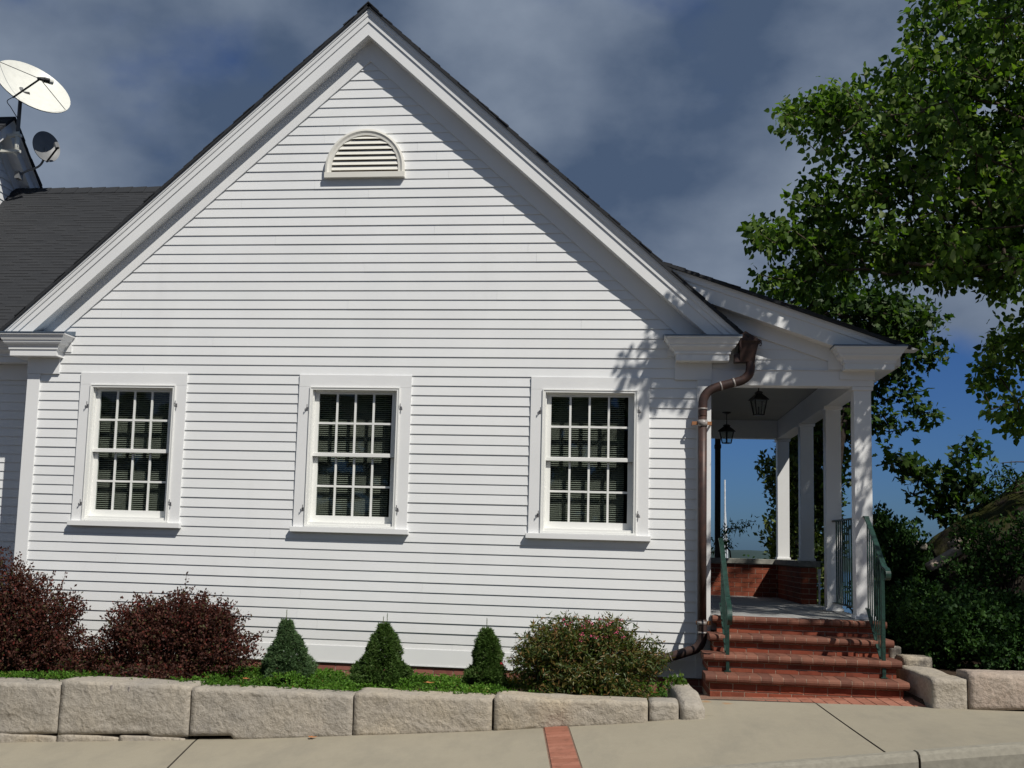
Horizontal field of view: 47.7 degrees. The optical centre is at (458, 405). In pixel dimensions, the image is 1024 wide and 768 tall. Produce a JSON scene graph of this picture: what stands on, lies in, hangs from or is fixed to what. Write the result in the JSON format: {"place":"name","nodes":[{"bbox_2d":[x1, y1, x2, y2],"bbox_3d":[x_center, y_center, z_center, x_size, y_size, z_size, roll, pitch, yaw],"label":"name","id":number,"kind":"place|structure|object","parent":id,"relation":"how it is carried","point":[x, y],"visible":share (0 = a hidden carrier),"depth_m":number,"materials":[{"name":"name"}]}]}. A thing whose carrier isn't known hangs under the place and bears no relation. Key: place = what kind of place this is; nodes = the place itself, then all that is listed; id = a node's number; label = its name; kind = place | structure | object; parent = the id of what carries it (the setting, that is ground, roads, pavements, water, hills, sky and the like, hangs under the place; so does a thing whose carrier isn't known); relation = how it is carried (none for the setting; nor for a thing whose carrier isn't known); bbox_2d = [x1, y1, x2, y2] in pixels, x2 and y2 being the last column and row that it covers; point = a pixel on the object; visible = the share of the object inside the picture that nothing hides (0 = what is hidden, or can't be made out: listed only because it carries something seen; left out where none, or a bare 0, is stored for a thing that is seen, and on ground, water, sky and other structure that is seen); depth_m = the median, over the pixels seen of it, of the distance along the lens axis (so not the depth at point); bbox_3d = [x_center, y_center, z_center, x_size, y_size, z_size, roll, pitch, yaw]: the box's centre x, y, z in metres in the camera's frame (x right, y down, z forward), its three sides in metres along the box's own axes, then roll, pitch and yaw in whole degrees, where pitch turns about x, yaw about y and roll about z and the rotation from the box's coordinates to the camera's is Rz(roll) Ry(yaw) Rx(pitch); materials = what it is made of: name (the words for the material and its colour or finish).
{"place":"outdoors","nodes":[
{"label":"outdoors","id":0,"kind":"place"},
{"bbox_2d":[0,699,1023,767],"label":"sidewalk","id":1,"kind":"structure","parent":0,"point":[722,732],"depth_m":8.93,"materials":[{"name":"concrete"}]},
{"bbox_2d":[0,733,57,742],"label":"levelling stone","id":2,"kind":"object","parent":1,"relation":"on","point":[4,737],"visible":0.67,"depth_m":10.01,"materials":[{"name":"beige stone"}]},
{"bbox_2d":[57,734,121,741],"bbox_3d":[-3.184,2.892,10.032,0.553,0.090,0.213,1,-7,8],"label":"levelling stone","id":3,"kind":"object","parent":1,"relation":"on","point":[86,737],"visible":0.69,"depth_m":9.94,"materials":[{"name":"beige stone"}]},
{"bbox_2d":[58,676,204,736],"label":"granite block","id":4,"kind":"structure","parent":3,"relation":"on","point":[154,707],"depth_m":9.94,"materials":[{"name":"grey stone"}]},
{"bbox_2d":[119,733,190,740],"bbox_3d":[-2.608,2.873,9.960,0.592,0.074,0.213,1,-7,8],"label":"levelling stone","id":5,"kind":"object","parent":1,"relation":"on","point":[136,737],"visible":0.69,"depth_m":9.88,"materials":[{"name":"beige stone"}]},
{"bbox_2d":[189,684,356,738],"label":"granite block","id":6,"kind":"structure","parent":1,"relation":"on","point":[245,712],"depth_m":9.76,"materials":[{"name":"grey stone"}]},
{"bbox_2d":[353,687,495,734],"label":"granite block","id":7,"kind":"structure","parent":1,"relation":"on","point":[382,711],"depth_m":9.60,"materials":[{"name":"grey stone"}]},
{"bbox_2d":[543,726,581,767],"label":"sidewalk brick band","id":8,"kind":"object","parent":1,"relation":"on","point":[561,749],"visible":0.98,"depth_m":8.71,"materials":[{"name":"red brick"}]},
{"bbox_2d":[494,691,647,730],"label":"granite block","id":9,"kind":"structure","parent":1,"relation":"on","point":[514,710],"depth_m":9.45,"materials":[{"name":"grey stone"}]},
{"bbox_2d":[648,697,678,720],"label":"granite block","id":10,"kind":"structure","parent":1,"relation":"on","point":[662,708],"depth_m":9.36,"materials":[{"name":"grey stone"}]},
{"bbox_2d":[667,683,704,719],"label":"granite block","id":11,"kind":"structure","parent":1,"relation":"on","point":[690,703],"depth_m":9.41,"materials":[{"name":"beige stone"}]},
{"bbox_2d":[0,0,1023,557],"label":"sky","id":12,"kind":"structure","parent":0,"point":[654,109],"materials":[{"name":"blue"}]},
{"bbox_2d":[24,643,1023,767],"bbox_3d":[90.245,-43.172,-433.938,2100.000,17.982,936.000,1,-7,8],"label":"ground","id":13,"kind":"structure","parent":0,"point":[944,670],"depth_m":11.06,"materials":[{"name":"soil"}]},
{"bbox_2d":[0,546,106,678],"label":"barberry bush","id":14,"kind":"object","parent":13,"relation":"on","point":[28,635],"visible":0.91,"depth_m":11.02,"materials":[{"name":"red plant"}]},
{"bbox_2d":[79,572,272,680],"bbox_3d":[-2.698,2.136,11.000,1.492,1.110,1.487,7,-9,-39],"label":"barberry bush","id":15,"kind":"object","parent":13,"relation":"on","point":[192,635],"visible":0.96,"depth_m":10.81,"materials":[{"name":"brown plant"}]},
{"bbox_2d":[259,613,319,686],"bbox_3d":[-1.595,2.286,10.865,0.581,0.733,0.584,1,-7,8],"label":"dwarf spruce","id":16,"kind":"object","parent":13,"relation":"on","point":[282,655],"visible":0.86,"depth_m":10.75,"materials":[{"name":"green plant"}]},
{"bbox_2d":[0,658,667,697],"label":"juniper ground cover","id":17,"kind":"object","parent":13,"relation":"on","point":[445,683],"visible":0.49,"depth_m":10.44,"materials":[{"name":"green plant"}]},
{"bbox_2d":[348,613,417,689],"bbox_3d":[-0.699,2.296,10.736,0.680,0.730,0.629,1,-7,8],"label":"dwarf spruce","id":18,"kind":"object","parent":13,"relation":"on","point":[380,660],"visible":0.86,"depth_m":10.62,"materials":[{"name":"green plant"}]},
{"bbox_2d":[0,1,918,693],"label":"white house","id":19,"kind":"structure","parent":13,"relation":"on","point":[350,335],"depth_m":12.22,"materials":[{"name":"paint"}]},
{"bbox_2d":[0,60,69,163],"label":"satellite dish","id":20,"kind":"object","parent":19,"relation":"attached to","point":[31,86],"visible":1,"depth_m":15.87,"materials":[{"name":"paint"}]},
{"bbox_2d":[14,131,59,180],"bbox_3d":[-5.782,-3.465,15.985,0.654,0.693,0.316,1,-7,8],"label":"satellite dish","id":21,"kind":"object","parent":19,"relation":"attached to","point":[46,147],"visible":1,"depth_m":15.98,"materials":[{"name":"black metal"}]},
{"bbox_2d":[67,372,187,527],"bbox_3d":[-3.525,0.481,12.469,1.250,1.655,0.247,1,-7,8],"label":"window","id":22,"kind":"structure","parent":19,"relation":"in","point":[92,385],"depth_m":12.48,"materials":[{"name":"paint"}]},
{"bbox_2d":[289,374,411,534],"bbox_3d":[-1.100,0.512,12.140,1.249,1.655,0.247,1,-7,8],"label":"window","id":23,"kind":"structure","parent":19,"relation":"in","point":[305,518],"depth_m":12.15,"materials":[{"name":"paint"}]},
{"bbox_2d":[525,377,650,541],"bbox_3d":[1.334,0.544,11.809,1.249,1.655,0.247,1,-7,8],"label":"window","id":24,"kind":"structure","parent":19,"relation":"in","point":[543,389],"depth_m":11.81,"materials":[{"name":"paint"}]},
{"bbox_2d":[718,412,734,443],"bbox_3d":[3.722,0.315,16.040,0.172,0.438,0.172,7,-8,-35],"label":"hanging lantern","id":25,"kind":"object","parent":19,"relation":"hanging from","point":[726,428],"visible":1,"depth_m":16.01,"materials":[{"name":"black metal"}]},
{"bbox_2d":[748,388,768,415],"bbox_3d":[3.297,-0.105,12.693,0.172,0.438,0.172,2,-7,-6],"label":"hanging lantern","id":26,"kind":"object","parent":19,"relation":"hanging from","point":[759,396],"visible":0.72,"depth_m":12.65,"materials":[{"name":"black metal"}]},
{"bbox_2d":[460,618,508,692],"bbox_3d":[0.257,2.315,10.631,0.462,0.722,0.503,1,-7,8],"label":"dwarf spruce","id":27,"kind":"object","parent":13,"relation":"on","point":[487,656],"visible":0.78,"depth_m":10.51,"materials":[{"name":"green plant"}]},
{"bbox_2d":[500,655,530,690],"bbox_3d":[0.502,2.483,10.644,0.354,0.370,0.220,6,-8,-29],"label":"flower clump","id":28,"kind":"object","parent":13,"relation":"on","point":[501,663],"visible":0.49,"depth_m":10.62,"materials":[{"name":"green plant"}]},
{"bbox_2d":[505,609,674,700],"bbox_3d":[1.170,2.305,10.351,1.532,0.930,1.069,1,-7,8],"label":"flowering shrub","id":29,"kind":"object","parent":13,"relation":"on","point":[587,657],"visible":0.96,"depth_m":10.22,"materials":[{"name":"green plant"}]},
{"bbox_2d":[663,671,687,694],"bbox_3d":[1.910,2.478,10.152,0.226,0.309,0.246,-1,-7,21],"label":"seedling","id":30,"kind":"object","parent":13,"relation":"on","point":[678,681],"visible":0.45,"depth_m":10.15,"materials":[{"name":"green plant"}]},
{"bbox_2d":[714,439,720,557],"bbox_3d":[3.838,1.639,17.119,0.094,3.000,0.100,1,-7,8],"label":"wooden post","id":31,"kind":"object","parent":13,"relation":"on","point":[717,446],"visible":0.54,"depth_m":17.11,"materials":[{"name":"wood"}]},
{"bbox_2d":[711,515,759,557],"bbox_3d":[5.148,3.522,21.549,0.953,3.010,0.561,1,-7,8],"label":"sumac shrub","id":32,"kind":"object","parent":13,"relation":"on","point":[724,533],"visible":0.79,"depth_m":21.65,"materials":[{"name":"green plant"}]},
{"bbox_2d":[753,419,850,605],"bbox_3d":[5.966,2.012,20.102,1.706,5.304,1.574,1,-7,8],"label":"cedar tree","id":33,"kind":"object","parent":13,"relation":"on","point":[770,487],"visible":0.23,"depth_m":19.86,"materials":[{"name":"green plant"}]},
{"bbox_2d":[701,615,909,697],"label":"brick steps","id":34,"kind":"structure","parent":13,"relation":"on","point":[797,657],"depth_m":10.60,"materials":[{"name":"red brick"}]},
{"bbox_2d":[718,538,732,671],"bbox_3d":[2.526,1.871,10.952,0.060,1.230,0.980,1,-7,8],"label":"stair railing","id":35,"kind":"object","parent":34,"relation":"on","point":[725,604],"visible":1,"depth_m":10.89,"materials":[{"name":"metal"}]},
{"bbox_2d":[863,516,890,678],"bbox_3d":[3.900,1.763,10.770,0.060,1.482,0.961,1,-7,8],"label":"stair railing","id":36,"kind":"object","parent":34,"relation":"on","point":[880,568],"visible":1,"depth_m":10.74,"materials":[{"name":"metal"}]},
{"bbox_2d":[699,694,925,706],"bbox_3d":[3.020,2.630,10.094,1.920,0.190,0.510,1,-7,8],"label":"paver strip","id":37,"kind":"object","parent":13,"relation":"on","point":[907,701],"visible":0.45,"depth_m":10.07,"materials":[{"name":"brick"}]},
{"bbox_2d":[679,741,1023,767],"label":"kerb","id":38,"kind":"structure","parent":13,"relation":"on","point":[1003,755],"depth_m":7.60,"materials":[{"name":"stone"}]},
{"bbox_2d":[757,271,956,605],"bbox_3d":[6.561,0.961,19.344,3.187,6.645,2.188,1,-7,8],"label":"maple tree","id":39,"kind":"object","parent":13,"relation":"on","point":[888,315],"visible":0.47,"depth_m":19.05,"materials":[{"name":"green plant"}]},
{"bbox_2d":[736,0,1023,445],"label":"birch tree","id":40,"kind":"object","parent":13,"relation":"on","point":[986,249],"visible":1,"depth_m":11.78,"materials":[{"name":"green plant"}]},
{"bbox_2d":[846,500,933,646],"bbox_3d":[5.203,2.069,13.902,1.062,1.843,1.173,1,-7,8],"label":"leafy hedge","id":41,"kind":"object","parent":13,"relation":"on","point":[902,553],"visible":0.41,"depth_m":13.66,"materials":[{"name":"green plant"}]},
{"bbox_2d":[888,645,900,658],"bbox_3d":[4.214,2.433,11.175,0.113,0.211,0.128,1,-7,8],"label":"garden stone","id":42,"kind":"object","parent":13,"relation":"on","point":[894,651],"visible":0.34,"depth_m":11.12,"materials":[{"name":"stone"}]},
{"bbox_2d":[896,654,931,677],"bbox_3d":[4.322,2.497,10.969,0.264,0.241,0.329,1,-7,8],"label":"garden stone","id":43,"kind":"object","parent":13,"relation":"on","point":[915,660],"visible":0.45,"depth_m":10.83,"materials":[{"name":"beige stone"}]},
{"bbox_2d":[899,665,966,708],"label":"granite block","id":44,"kind":"structure","parent":13,"relation":"on","point":[934,688],"depth_m":9.67,"materials":[{"name":"beige stone"}]},
{"bbox_2d":[872,429,1003,528],"bbox_3d":[6.110,1.594,14.626,1.671,2.621,0.862,1,-7,8],"label":"maple sapling","id":45,"kind":"object","parent":13,"relation":"on","point":[957,495],"visible":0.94,"depth_m":14.63,"materials":[{"name":"green plant"}]},
{"bbox_2d":[885,588,1007,670],"bbox_3d":[4.843,2.254,11.364,1.259,0.923,1.033,1,-7,8],"label":"evergreen shrub","id":46,"kind":"object","parent":13,"relation":"on","point":[933,632],"visible":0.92,"depth_m":11.16,"materials":[{"name":"green plant"}]},
{"bbox_2d":[875,574,1023,631],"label":"evergreen shrub","id":47,"kind":"object","parent":13,"relation":"on","point":[934,593],"visible":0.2,"depth_m":12.26,"materials":[{"name":"green plant"}]},
{"bbox_2d":[907,474,1023,653],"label":"rock outcrop","id":48,"kind":"object","parent":13,"relation":"on","point":[1004,508],"visible":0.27,"depth_m":13.49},
{"bbox_2d":[914,541,926,550],"bbox_3d":[5.446,1.667,13.734,0.164,0.096,0.210,15,-10,-13],"label":"bank stone","id":49,"kind":"object","parent":48,"relation":"on","point":[923,547],"visible":0.34,"depth_m":13.64,"materials":[{"name":"stone"}]},
{"bbox_2d":[925,547,961,570],"bbox_3d":[5.561,1.753,13.239,0.423,0.094,0.205,-30,-7,-2],"label":"bank stone","id":50,"kind":"object","parent":48,"relation":"on","point":[929,565],"visible":0.84,"depth_m":13.15,"materials":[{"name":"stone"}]},
{"bbox_2d":[947,537,968,548],"bbox_3d":[5.791,1.590,13.385,0.224,0.089,0.205,-15,-6,-6],"label":"bank stone","id":51,"kind":"object","parent":48,"relation":"on","point":[949,544],"visible":0.34,"depth_m":13.32,"materials":[{"name":"grey stone"}]},
{"bbox_2d":[933,502,1023,597],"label":"rock creeper","id":52,"kind":"object","parent":48,"relation":"on","point":[980,568],"visible":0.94,"depth_m":12.79,"materials":[{"name":"green plant"}]},
{"bbox_2d":[969,463,1023,511],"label":"willow shrub","id":53,"kind":"object","parent":48,"relation":"on","point":[1007,485],"visible":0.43,"depth_m":14.40,"materials":[{"name":"green plant"}]},
{"bbox_2d":[1001,461,1023,494],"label":"bare branches","id":54,"kind":"object","parent":48,"relation":"on","point":[1017,485],"visible":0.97,"depth_m":14.02,"materials":[{"name":"plant"}]},
{"bbox_2d":[956,669,1023,709],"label":"granite block","id":55,"kind":"structure","parent":13,"relation":"on","point":[995,689],"depth_m":9.59,"materials":[{"name":"beige stone"}]},
{"bbox_2d":[958,602,1023,670],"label":"evergreen shrub","id":56,"kind":"object","parent":13,"relation":"on","point":[1005,651],"visible":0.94,"depth_m":10.81,"materials":[{"name":"green plant"}]},
{"bbox_2d":[723,480,727,557],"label":"flagpole","id":57,"kind":"object","parent":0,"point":[726,551],"visible":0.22,"depth_m":70.01,"materials":[{"name":"white metal"}]},
{"bbox_2d":[711,549,850,570],"bbox_3d":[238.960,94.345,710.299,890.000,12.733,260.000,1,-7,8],"label":"hills","id":58,"kind":"structure","parent":0,"point":[750,553],"depth_m":617.02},
{"bbox_2d":[817,571,852,613],"bbox_3d":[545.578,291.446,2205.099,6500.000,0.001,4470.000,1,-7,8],"label":"water","id":59,"kind":"structure","parent":0,"point":[847,609],"depth_m":198.66,"materials":[{"name":"blue liquid"}]},
{"bbox_3d":[-4.905,2.970,10.252,1.583,0.150,0.214,1,-7,8],"label":"levelling stone","id":60,"kind":"object","parent":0,"visible":0},
{"bbox_2d":[0,677,63,733],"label":"granite block","id":61,"kind":"structure","parent":60,"relation":"on","point":[29,705],"depth_m":10.04,"materials":[{"name":"beige stone"}]}
]}

